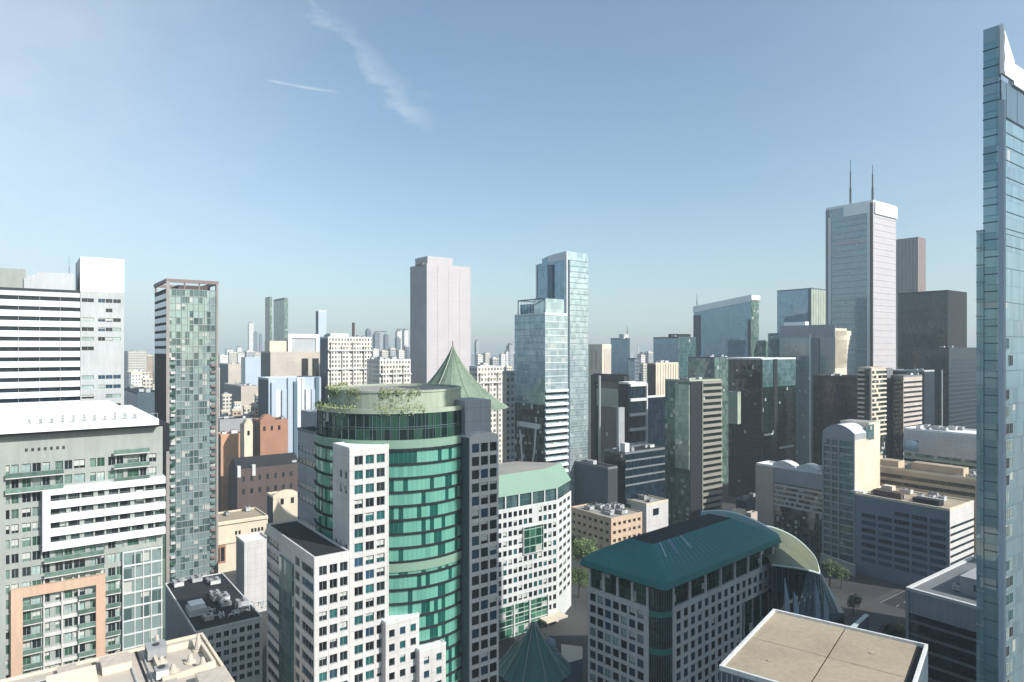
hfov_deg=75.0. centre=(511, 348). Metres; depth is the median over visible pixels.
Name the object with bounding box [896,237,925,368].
brown tower
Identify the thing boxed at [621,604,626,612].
window
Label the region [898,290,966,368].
dark tower
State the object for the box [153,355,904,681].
ground
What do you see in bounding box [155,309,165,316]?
side window
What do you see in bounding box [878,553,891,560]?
window
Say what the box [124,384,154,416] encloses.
building
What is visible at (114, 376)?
window
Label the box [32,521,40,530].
window
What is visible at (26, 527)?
window
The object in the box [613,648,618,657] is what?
window
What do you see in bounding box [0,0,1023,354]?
sky
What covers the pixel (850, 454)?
curved top tower
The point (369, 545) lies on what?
window
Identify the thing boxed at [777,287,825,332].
glass tower
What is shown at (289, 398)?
ribbed block
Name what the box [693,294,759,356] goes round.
slanted tower
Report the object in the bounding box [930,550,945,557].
window
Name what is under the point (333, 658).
window
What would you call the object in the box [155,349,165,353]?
side window
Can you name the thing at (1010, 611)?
window
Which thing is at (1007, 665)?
window
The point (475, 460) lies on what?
window
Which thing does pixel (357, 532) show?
window
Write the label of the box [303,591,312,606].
window
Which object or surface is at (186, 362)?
apartment tower
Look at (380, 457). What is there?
window
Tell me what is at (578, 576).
tree
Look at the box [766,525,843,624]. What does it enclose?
atrium
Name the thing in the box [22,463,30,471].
window
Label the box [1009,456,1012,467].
window
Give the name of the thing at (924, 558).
window
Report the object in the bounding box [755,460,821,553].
grey office
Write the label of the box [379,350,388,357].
block
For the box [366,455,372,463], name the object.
window
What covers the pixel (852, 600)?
tree
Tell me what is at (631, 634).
window
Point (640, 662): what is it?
window
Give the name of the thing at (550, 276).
glass tower
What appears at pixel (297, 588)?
window
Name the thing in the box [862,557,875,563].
window
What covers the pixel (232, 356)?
block
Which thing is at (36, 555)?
window
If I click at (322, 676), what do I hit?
window
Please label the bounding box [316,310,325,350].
white tower
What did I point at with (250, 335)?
distant tower
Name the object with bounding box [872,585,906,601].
pavement
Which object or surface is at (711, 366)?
glass block
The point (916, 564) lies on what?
window
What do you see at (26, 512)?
window
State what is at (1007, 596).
window
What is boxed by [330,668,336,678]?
window
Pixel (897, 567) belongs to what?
window
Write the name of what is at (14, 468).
window
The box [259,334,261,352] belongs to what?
distant tower
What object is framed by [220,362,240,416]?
building
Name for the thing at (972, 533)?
ribbon window
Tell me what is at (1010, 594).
window
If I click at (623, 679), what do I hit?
window
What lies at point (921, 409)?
ribbon window
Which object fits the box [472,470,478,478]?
window
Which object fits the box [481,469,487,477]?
window
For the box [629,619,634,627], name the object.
window
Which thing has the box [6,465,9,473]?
window
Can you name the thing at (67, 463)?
window
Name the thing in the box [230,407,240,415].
block
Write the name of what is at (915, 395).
ribbon window
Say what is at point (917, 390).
ribbon window
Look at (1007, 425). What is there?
window
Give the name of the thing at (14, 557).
window
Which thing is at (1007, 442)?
window
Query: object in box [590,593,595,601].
window
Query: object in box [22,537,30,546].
window
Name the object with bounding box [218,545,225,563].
red window
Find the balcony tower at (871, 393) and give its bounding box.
[857,367,886,457]
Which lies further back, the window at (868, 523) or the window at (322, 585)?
the window at (868, 523)
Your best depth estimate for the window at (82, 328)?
228.01 m
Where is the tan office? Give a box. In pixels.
[880,455,975,556]
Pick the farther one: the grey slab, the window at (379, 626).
the grey slab
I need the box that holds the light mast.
[941,370,942,426]
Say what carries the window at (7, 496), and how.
in the apartment building at (82, 532)
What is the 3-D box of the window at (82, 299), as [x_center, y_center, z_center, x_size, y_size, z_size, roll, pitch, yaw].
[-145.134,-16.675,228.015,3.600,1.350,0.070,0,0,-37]
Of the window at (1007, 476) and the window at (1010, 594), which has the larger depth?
the window at (1010, 594)
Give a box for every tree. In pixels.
[571,533,581,555]
[571,537,598,570]
[571,567,587,597]
[819,559,841,585]
[835,566,850,588]
[846,594,862,615]
[880,622,904,637]
[894,623,904,637]
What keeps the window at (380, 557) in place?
in the office tower at (383, 557)
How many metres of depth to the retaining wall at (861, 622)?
231.37 m
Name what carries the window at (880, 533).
in the office building at (905, 536)
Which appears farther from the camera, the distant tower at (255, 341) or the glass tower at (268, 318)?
the distant tower at (255, 341)
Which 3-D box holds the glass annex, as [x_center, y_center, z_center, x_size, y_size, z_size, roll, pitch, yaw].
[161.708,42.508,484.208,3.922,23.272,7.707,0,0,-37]
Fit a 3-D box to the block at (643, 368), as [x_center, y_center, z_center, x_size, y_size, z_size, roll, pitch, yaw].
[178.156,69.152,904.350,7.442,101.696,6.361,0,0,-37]
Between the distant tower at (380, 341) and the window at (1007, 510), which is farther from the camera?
the distant tower at (380, 341)
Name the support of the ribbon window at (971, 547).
in the office building at (905, 536)
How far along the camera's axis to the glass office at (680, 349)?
658.62 m
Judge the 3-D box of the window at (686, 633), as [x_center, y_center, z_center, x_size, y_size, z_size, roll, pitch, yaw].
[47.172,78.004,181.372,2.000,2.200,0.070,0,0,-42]
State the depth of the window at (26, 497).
149.02 m
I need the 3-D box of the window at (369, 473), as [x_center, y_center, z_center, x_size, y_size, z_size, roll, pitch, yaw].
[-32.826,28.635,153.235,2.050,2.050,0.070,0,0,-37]
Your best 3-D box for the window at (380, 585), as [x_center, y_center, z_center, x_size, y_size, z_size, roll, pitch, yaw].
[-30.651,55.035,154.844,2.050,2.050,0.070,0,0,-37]
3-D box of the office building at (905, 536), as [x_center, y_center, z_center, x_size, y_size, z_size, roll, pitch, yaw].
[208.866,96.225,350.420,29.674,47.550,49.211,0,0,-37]
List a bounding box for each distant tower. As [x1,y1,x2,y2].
[225,348,232,354]
[236,346,241,352]
[248,322,252,350]
[253,331,257,351]
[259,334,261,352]
[365,328,370,336]
[373,331,386,350]
[378,333,381,350]
[383,333,388,350]
[395,329,407,348]
[395,337,400,356]
[402,329,407,350]
[406,347,408,358]
[475,340,478,354]
[504,350,507,366]
[506,343,513,370]
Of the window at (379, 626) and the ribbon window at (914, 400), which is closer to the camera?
the window at (379, 626)
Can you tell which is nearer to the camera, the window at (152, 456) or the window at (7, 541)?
the window at (7, 541)
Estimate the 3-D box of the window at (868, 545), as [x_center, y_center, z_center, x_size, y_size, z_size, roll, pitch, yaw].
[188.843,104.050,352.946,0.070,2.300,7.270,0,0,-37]
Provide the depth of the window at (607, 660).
187.93 m
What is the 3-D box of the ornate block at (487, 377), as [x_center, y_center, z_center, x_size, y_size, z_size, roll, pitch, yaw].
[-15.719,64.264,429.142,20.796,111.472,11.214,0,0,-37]
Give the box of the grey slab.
[616,407,624,450]
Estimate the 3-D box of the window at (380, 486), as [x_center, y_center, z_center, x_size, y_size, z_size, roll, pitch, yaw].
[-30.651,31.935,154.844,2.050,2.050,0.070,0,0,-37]
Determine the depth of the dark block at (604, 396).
516.02 m
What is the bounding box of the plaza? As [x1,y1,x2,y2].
[844,600,904,637]
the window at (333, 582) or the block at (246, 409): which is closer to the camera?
the window at (333, 582)
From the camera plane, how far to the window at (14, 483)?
147.90 m
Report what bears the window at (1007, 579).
in the glass tower at (1000, 447)
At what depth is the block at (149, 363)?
1054.52 m
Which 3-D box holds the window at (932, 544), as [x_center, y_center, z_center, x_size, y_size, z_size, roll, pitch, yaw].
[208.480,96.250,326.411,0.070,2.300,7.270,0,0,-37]
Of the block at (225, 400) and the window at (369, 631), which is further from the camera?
the block at (225, 400)
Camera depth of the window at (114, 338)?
233.22 m
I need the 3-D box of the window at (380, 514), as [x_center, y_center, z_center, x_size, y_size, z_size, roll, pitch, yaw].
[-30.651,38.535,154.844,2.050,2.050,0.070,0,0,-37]
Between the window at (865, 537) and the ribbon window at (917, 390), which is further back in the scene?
the ribbon window at (917, 390)
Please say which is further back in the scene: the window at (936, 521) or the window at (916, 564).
the window at (916, 564)
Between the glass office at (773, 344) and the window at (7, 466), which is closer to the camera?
the window at (7, 466)
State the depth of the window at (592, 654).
192.10 m
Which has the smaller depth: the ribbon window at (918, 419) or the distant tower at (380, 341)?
the ribbon window at (918, 419)
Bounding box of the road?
[881,590,904,609]
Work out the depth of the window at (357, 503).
151.59 m
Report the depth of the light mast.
559.55 m
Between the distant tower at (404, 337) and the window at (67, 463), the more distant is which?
the distant tower at (404, 337)
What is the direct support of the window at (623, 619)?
in the office building at (689, 600)
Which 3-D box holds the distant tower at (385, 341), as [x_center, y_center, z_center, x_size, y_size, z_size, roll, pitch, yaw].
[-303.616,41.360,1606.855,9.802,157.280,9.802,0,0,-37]
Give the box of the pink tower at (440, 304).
[410,256,470,383]
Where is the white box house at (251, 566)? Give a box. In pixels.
[236,532,266,611]
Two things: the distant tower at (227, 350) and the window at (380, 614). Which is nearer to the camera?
the window at (380, 614)
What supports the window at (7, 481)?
in the apartment building at (82, 532)
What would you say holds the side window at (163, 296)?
in the apartment tower at (186, 362)
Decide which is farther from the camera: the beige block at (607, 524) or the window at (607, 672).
the beige block at (607, 524)
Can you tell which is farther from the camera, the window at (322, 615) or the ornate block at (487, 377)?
the ornate block at (487, 377)
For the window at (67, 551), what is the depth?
153.60 m
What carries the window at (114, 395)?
in the office tower at (61, 339)
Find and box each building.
[0,400,169,679]
[0,632,234,681]
[124,349,146,386]
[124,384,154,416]
[125,369,149,386]
[165,572,266,681]
[218,414,255,431]
[218,429,239,511]
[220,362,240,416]
[224,382,257,414]
[240,418,252,456]
[241,356,260,384]
[253,414,287,455]
[427,341,507,409]
[499,461,570,640]
[580,510,781,681]
[604,442,664,506]
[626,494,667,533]
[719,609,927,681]
[732,508,745,514]
[736,493,754,511]
[745,510,756,519]
[850,484,973,585]
[905,556,975,681]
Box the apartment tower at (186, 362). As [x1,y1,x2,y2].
[154,278,218,582]
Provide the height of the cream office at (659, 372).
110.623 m
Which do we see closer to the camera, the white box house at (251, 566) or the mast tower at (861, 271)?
the white box house at (251, 566)
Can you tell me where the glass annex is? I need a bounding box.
[728,391,740,423]
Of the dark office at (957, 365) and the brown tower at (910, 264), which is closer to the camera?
the dark office at (957, 365)
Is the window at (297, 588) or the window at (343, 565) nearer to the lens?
the window at (343, 565)
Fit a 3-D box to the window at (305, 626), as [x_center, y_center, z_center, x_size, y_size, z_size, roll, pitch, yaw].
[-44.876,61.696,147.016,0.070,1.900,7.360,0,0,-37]
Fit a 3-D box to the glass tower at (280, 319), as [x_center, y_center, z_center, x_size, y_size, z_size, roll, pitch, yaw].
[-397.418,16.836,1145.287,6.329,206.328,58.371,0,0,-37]
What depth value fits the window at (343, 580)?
147.86 m
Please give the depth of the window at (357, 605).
151.59 m
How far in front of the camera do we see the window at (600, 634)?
189.91 m
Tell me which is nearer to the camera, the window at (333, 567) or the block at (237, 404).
the window at (333, 567)
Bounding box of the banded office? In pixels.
[903,424,975,469]
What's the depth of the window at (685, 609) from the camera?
181.63 m
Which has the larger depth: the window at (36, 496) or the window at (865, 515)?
the window at (865, 515)
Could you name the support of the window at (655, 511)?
in the office building at (653, 509)
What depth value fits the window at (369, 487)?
153.31 m
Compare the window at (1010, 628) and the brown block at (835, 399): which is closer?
the window at (1010, 628)
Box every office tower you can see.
[0,257,123,404]
[266,382,498,681]
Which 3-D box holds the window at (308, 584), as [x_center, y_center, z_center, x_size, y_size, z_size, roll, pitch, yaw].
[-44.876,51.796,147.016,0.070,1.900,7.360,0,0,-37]
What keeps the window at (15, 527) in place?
in the apartment building at (82, 532)
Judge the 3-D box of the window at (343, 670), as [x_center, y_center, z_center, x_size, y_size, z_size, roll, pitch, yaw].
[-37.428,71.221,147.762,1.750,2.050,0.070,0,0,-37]
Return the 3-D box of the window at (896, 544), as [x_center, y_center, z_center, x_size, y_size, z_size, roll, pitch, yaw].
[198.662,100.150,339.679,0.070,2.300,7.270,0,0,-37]
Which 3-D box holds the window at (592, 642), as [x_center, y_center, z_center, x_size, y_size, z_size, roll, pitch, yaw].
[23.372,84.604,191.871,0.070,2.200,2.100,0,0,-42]
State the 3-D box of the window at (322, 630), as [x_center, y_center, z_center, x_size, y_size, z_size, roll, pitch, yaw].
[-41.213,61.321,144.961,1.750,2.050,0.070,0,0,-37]
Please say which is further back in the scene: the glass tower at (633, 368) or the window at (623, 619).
the glass tower at (633, 368)
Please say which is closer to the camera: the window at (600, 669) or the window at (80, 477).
the window at (80, 477)
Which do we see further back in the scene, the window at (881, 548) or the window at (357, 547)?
the window at (881, 548)
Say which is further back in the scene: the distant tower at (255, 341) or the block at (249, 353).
the distant tower at (255, 341)
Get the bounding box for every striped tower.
[665,376,721,525]
[891,372,921,459]
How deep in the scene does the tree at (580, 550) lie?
350.45 m
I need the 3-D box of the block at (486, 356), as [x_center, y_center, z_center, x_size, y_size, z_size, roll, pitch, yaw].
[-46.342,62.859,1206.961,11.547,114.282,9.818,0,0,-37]
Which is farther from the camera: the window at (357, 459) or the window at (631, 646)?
the window at (631, 646)
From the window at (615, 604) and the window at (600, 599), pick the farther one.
the window at (600, 599)
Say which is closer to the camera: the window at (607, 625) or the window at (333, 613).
the window at (333, 613)
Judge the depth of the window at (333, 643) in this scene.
146.46 m
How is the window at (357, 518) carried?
in the office tower at (383, 557)
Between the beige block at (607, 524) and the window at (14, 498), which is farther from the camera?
the beige block at (607, 524)
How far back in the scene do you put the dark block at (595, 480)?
409.38 m
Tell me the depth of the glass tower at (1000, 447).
131.93 m
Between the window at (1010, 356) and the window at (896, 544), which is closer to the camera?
the window at (1010, 356)
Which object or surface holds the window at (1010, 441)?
in the glass tower at (1000, 447)
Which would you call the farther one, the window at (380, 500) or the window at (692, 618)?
the window at (692, 618)
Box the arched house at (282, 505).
[267,489,297,523]
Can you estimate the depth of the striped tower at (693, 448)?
437.92 m
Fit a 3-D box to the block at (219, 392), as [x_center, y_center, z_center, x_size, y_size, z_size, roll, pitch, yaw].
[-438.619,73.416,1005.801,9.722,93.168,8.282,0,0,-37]
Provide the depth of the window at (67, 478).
153.60 m
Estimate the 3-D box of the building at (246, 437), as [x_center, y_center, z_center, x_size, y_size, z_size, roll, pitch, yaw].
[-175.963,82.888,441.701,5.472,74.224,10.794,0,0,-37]
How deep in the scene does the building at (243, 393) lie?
708.12 m
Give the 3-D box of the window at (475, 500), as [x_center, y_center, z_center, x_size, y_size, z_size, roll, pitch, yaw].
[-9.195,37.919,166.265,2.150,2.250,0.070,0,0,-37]
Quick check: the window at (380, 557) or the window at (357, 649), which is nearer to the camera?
the window at (357, 649)
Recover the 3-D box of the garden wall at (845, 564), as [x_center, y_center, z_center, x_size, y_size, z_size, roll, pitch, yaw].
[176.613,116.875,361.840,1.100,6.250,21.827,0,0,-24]
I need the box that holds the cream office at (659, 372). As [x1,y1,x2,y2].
[647,360,678,395]
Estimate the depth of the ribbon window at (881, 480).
371.28 m
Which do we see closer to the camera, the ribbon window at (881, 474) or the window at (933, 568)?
the window at (933, 568)
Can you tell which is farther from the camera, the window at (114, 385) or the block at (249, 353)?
the block at (249, 353)
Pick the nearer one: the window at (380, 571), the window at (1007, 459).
the window at (1007, 459)
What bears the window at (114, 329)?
in the office tower at (61, 339)
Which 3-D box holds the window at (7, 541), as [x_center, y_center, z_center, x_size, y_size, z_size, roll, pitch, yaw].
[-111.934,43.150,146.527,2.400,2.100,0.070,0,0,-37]
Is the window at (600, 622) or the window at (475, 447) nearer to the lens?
the window at (475, 447)
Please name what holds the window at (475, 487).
in the office tower at (383, 557)
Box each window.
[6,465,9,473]
[6,480,9,488]
[6,495,9,504]
[6,510,9,519]
[6,525,9,534]
[6,540,9,549]
[6,555,9,564]
[11,464,18,472]
[11,479,18,487]
[11,494,18,503]
[11,509,18,518]
[11,524,18,533]
[11,539,18,548]
[11,554,18,563]
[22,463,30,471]
[22,478,30,486]
[22,493,30,502]
[22,508,30,517]
[22,522,30,532]
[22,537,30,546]
[22,552,30,561]
[32,463,40,471]
[32,477,40,485]
[32,492,40,501]
[32,506,40,515]
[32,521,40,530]
[32,536,40,545]
[32,550,40,560]
[42,462,49,470]
[42,476,49,484]
[42,551,49,558]
[50,483,163,500]
[50,496,163,514]
[50,509,163,528]
[50,521,163,541]
[55,461,62,468]
[55,475,62,483]
[55,549,62,556]
[64,460,71,469]
[64,474,71,483]
[64,547,71,554]
[74,459,84,468]
[74,473,84,482]
[74,546,84,553]
[81,298,93,301]
[81,317,93,321]
[81,327,93,330]
[81,337,93,340]
[81,347,93,349]
[81,375,93,379]
[81,385,93,388]
[81,395,93,398]
[90,458,95,466]
[90,472,95,480]
[97,457,103,466]
[97,471,103,480]
[108,456,114,465]
[108,470,114,478]
[113,299,120,302]
[113,318,120,321]
[113,328,120,331]
[113,337,120,340]
[113,375,120,378]
[113,384,120,387]
[113,394,120,397]
[117,456,122,463]
[117,470,122,477]
[127,454,138,462]
[127,468,138,476]
[140,454,145,461]
[140,467,145,474]
[149,453,155,461]
[149,466,155,474]
[155,293,165,301]
[155,301,165,308]
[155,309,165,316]
[155,317,165,323]
[155,325,165,330]
[155,333,165,338]
[155,341,165,345]
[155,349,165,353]
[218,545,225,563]
[296,557,299,565]
[296,586,299,594]
[303,562,312,575]
[303,577,312,591]
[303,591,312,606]
[303,606,312,621]
[303,621,312,636]
[303,636,312,651]
[303,651,312,667]
[303,665,312,681]
[319,566,325,575]
[319,581,325,590]
[319,596,325,605]
[319,611,325,620]
[319,626,325,636]
[319,641,325,651]
[319,657,325,666]
[319,672,325,681]
[330,563,336,572]
[330,578,336,587]
[330,593,336,603]
[330,608,336,618]
[330,623,336,633]
[330,638,336,648]
[330,653,336,663]
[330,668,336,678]
[340,561,346,570]
[340,576,346,585]
[340,591,346,600]
[340,606,346,615]
[340,621,346,630]
[340,636,346,645]
[340,651,346,660]
[340,666,346,675]
[354,456,361,464]
[354,470,361,479]
[354,485,361,493]
[354,499,361,508]
[354,514,361,523]
[354,528,361,537]
[354,543,361,552]
[354,557,361,566]
[354,572,361,581]
[354,586,361,595]
[354,601,361,610]
[354,615,361,625]
[354,630,361,639]
[354,644,361,654]
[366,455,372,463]
[366,469,372,477]
[366,483,372,492]
[366,498,372,506]
[366,512,372,521]
[366,526,372,535]
[366,541,372,549]
[366,555,372,564]
[366,569,372,578]
[366,584,372,593]
[366,598,372,607]
[366,613,372,621]
[366,627,372,636]
[377,454,383,462]
[377,468,383,476]
[377,482,383,490]
[377,496,383,505]
[377,510,383,519]
[377,525,383,533]
[377,539,383,547]
[377,553,383,562]
[377,567,383,576]
[377,581,383,590]
[377,596,383,604]
[377,610,383,619]
[377,625,380,633]
[389,629,393,637]
[472,443,478,452]
[472,457,478,465]
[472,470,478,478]
[472,483,478,492]
[472,496,478,505]
[481,442,487,451]
[481,456,487,464]
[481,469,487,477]
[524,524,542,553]
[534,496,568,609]
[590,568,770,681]
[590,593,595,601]
[590,604,595,612]
[590,616,595,624]
[590,627,595,635]
[590,638,595,647]
[590,650,595,658]
[598,595,602,603]
[598,607,602,615]
[598,619,602,627]
[598,630,602,638]
[598,642,602,650]
[598,653,602,661]
[598,665,602,673]
[605,598,610,606]
[605,610,610,618]
[605,621,610,630]
[605,633,610,642]
[605,645,610,653]
[605,656,610,665]
[605,668,610,677]
[613,601,618,609]
[613,613,618,621]
[613,624,618,633]
[613,636,618,645]
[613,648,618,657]
[613,660,618,669]
[613,672,618,681]
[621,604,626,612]
[621,616,626,624]
[621,628,626,636]
[621,640,626,648]
[621,651,626,660]
[621,663,626,672]
[621,675,626,681]
[629,606,634,615]
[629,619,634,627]
[629,631,634,639]
[629,643,634,652]
[629,655,634,664]
[629,667,634,676]
[638,610,643,618]
[638,622,643,631]
[638,634,643,643]
[638,646,643,655]
[638,659,643,668]
[638,671,643,680]
[653,508,658,515]
[675,384,689,469]
[684,607,687,615]
[684,619,687,627]
[684,631,687,639]
[684,643,687,651]
[684,655,687,664]
[684,667,687,676]
[691,604,694,612]
[691,616,694,624]
[691,628,694,636]
[691,640,694,648]
[691,652,694,660]
[691,663,694,672]
[862,513,875,519]
[862,520,875,526]
[862,527,875,533]
[862,535,875,541]
[862,542,875,548]
[862,549,875,556]
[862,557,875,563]
[878,516,891,522]
[878,523,891,529]
[878,531,891,537]
[878,538,891,544]
[878,546,891,552]
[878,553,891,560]
[878,561,891,567]
[880,472,974,489]
[880,479,974,496]
[894,511,908,517]
[894,519,908,525]
[894,527,908,533]
[894,534,908,541]
[894,542,908,548]
[894,549,908,556]
[894,557,908,564]
[894,565,908,571]
[904,380,921,382]
[904,385,921,387]
[904,390,921,392]
[904,395,921,397]
[904,400,921,402]
[904,405,921,407]
[904,409,921,412]
[904,414,921,417]
[904,419,921,422]
[904,439,917,451]
[904,458,975,468]
[912,515,926,521]
[912,522,926,529]
[912,530,926,537]
[912,538,926,545]
[912,546,926,552]
[912,553,926,560]
[912,561,926,568]
[912,569,926,576]
[930,518,945,525]
[930,526,945,533]
[930,534,945,541]
[930,542,945,549]
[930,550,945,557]
[930,558,945,565]
[930,566,942,571]
[950,518,973,528]
[950,525,973,535]
[950,532,973,543]
[950,539,973,550]
[950,545,973,557]
[950,552,973,564]
[1006,338,1008,348]
[1006,389,1008,399]
[1006,406,1008,417]
[1006,423,1008,434]
[1006,440,1008,451]
[1006,457,1008,468]
[1006,474,1008,485]
[1006,491,1008,502]
[1006,509,1008,520]
[1006,526,1008,537]
[1006,560,1008,571]
[1006,577,1008,588]
[1006,594,1008,605]
[1006,628,1008,640]
[1006,645,1008,657]
[1006,662,1008,674]
[1009,355,1012,365]
[1009,423,1012,433]
[1009,439,1012,450]
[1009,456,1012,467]
[1009,507,1012,518]
[1009,524,1012,535]
[1009,558,1012,569]
[1009,574,1012,586]
[1009,591,1012,603]
[1009,608,1012,620]
[1009,625,1012,638]
[1009,659,1012,672]
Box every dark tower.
[886,368,892,457]
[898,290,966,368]
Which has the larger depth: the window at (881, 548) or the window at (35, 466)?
the window at (881, 548)
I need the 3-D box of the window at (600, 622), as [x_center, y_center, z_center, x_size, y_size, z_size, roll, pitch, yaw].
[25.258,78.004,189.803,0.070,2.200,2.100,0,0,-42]
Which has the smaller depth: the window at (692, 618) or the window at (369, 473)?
the window at (369, 473)
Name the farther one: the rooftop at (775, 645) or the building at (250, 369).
the building at (250, 369)
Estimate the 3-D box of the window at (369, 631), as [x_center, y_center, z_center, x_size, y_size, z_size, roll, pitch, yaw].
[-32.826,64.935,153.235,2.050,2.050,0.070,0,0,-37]
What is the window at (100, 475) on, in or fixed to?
in the apartment building at (82, 532)
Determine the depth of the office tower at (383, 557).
159.65 m
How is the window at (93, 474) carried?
in the apartment building at (82, 532)
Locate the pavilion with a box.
[499,621,570,681]
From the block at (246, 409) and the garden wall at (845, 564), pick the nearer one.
the garden wall at (845, 564)
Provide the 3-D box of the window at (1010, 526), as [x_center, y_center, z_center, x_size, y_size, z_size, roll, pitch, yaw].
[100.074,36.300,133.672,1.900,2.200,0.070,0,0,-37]
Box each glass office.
[653,334,695,377]
[759,340,767,356]
[768,333,779,356]
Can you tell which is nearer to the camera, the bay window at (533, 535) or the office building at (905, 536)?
the bay window at (533, 535)
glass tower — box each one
[265,297,271,340]
[274,298,287,340]
[514,253,569,476]
[537,251,588,505]
[611,331,629,374]
[628,358,638,380]
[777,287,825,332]
[893,368,933,425]
[976,23,1023,681]
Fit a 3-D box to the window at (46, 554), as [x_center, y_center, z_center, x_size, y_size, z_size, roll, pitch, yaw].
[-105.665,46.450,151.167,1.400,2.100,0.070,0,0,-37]
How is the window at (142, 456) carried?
in the apartment building at (82, 532)
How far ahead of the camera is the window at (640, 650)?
179.58 m
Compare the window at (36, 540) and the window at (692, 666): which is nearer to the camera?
the window at (36, 540)
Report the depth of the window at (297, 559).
152.52 m
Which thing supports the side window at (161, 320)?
in the apartment tower at (186, 362)
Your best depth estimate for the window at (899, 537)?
339.87 m
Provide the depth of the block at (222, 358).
1255.02 m
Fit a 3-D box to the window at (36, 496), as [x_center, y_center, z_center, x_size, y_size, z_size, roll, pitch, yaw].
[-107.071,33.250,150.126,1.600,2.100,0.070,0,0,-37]
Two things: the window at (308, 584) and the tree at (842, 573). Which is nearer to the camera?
the window at (308, 584)
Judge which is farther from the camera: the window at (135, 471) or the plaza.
the plaza
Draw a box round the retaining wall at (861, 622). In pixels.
[851,614,868,629]
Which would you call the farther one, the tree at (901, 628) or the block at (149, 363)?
the block at (149, 363)
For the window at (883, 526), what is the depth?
346.37 m
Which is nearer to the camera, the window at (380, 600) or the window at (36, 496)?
the window at (36, 496)
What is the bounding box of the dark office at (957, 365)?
[913,345,975,428]
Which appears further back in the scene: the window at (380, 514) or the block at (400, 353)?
the block at (400, 353)
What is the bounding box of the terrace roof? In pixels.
[547,636,581,681]
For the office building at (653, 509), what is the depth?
404.38 m
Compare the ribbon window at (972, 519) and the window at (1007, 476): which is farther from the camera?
the ribbon window at (972, 519)
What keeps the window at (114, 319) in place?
in the office tower at (61, 339)
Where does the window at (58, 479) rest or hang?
in the apartment building at (82, 532)
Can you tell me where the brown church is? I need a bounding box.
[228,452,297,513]
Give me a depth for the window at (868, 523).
352.98 m
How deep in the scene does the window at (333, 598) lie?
146.46 m
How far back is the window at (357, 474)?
151.59 m
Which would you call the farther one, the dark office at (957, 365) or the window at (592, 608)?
the dark office at (957, 365)
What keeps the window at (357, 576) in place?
in the office tower at (383, 557)
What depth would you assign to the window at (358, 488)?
151.70 m
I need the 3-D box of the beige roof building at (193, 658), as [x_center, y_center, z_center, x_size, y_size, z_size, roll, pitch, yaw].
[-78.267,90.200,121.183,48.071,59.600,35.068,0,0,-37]
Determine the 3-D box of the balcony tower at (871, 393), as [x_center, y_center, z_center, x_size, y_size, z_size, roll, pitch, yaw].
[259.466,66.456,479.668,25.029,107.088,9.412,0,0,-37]
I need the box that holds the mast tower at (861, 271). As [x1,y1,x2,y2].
[826,160,896,374]
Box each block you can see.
[130,370,141,385]
[142,376,151,388]
[147,354,152,389]
[218,354,228,367]
[218,367,219,416]
[220,409,228,416]
[221,392,231,415]
[228,351,236,362]
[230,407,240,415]
[233,401,240,415]
[237,352,244,362]
[242,405,250,414]
[244,350,254,356]
[250,403,257,417]
[254,394,257,403]
[258,376,320,458]
[261,334,319,376]
[320,323,372,401]
[367,356,411,383]
[372,348,378,356]
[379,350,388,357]
[388,347,395,357]
[397,349,403,358]
[404,345,408,358]
[469,362,503,462]
[475,354,482,365]
[482,352,490,364]
[489,357,498,364]
[499,353,505,366]
[502,371,514,462]
[504,365,511,370]
[571,501,641,552]
[574,459,617,505]
[588,344,610,458]
[591,373,628,462]
[619,381,647,445]
[637,354,644,371]
[640,362,646,382]
[644,351,652,363]
[648,395,664,446]
[688,354,728,482]
[728,357,795,497]
[813,372,857,465]
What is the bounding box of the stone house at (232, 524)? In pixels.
[218,506,267,572]
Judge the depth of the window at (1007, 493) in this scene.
132.55 m
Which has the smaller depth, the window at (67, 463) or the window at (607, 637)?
the window at (67, 463)
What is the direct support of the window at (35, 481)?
in the apartment building at (82, 532)
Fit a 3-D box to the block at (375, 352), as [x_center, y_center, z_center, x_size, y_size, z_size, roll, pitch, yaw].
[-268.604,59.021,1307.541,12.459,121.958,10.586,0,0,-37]
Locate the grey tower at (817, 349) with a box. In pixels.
[779,322,850,464]
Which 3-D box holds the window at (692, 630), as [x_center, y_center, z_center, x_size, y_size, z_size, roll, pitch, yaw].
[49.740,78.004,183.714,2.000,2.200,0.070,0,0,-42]
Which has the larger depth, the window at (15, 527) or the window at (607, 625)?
the window at (607, 625)
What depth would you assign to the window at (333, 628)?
146.46 m
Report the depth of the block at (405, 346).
1302.81 m
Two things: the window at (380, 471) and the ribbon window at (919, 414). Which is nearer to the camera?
the window at (380, 471)
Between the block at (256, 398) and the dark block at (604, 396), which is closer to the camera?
the dark block at (604, 396)
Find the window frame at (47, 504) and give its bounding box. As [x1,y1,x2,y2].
[42,476,164,552]
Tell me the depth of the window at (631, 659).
181.70 m
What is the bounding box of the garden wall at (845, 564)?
[820,553,855,575]
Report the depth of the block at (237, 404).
657.55 m
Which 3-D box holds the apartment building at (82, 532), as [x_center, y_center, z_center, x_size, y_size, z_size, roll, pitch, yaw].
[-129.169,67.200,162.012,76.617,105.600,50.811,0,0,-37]
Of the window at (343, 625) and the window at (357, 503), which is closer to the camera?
the window at (343, 625)
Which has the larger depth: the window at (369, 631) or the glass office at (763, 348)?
the glass office at (763, 348)
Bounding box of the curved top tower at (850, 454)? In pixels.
[822,419,879,563]
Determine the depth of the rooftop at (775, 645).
109.68 m

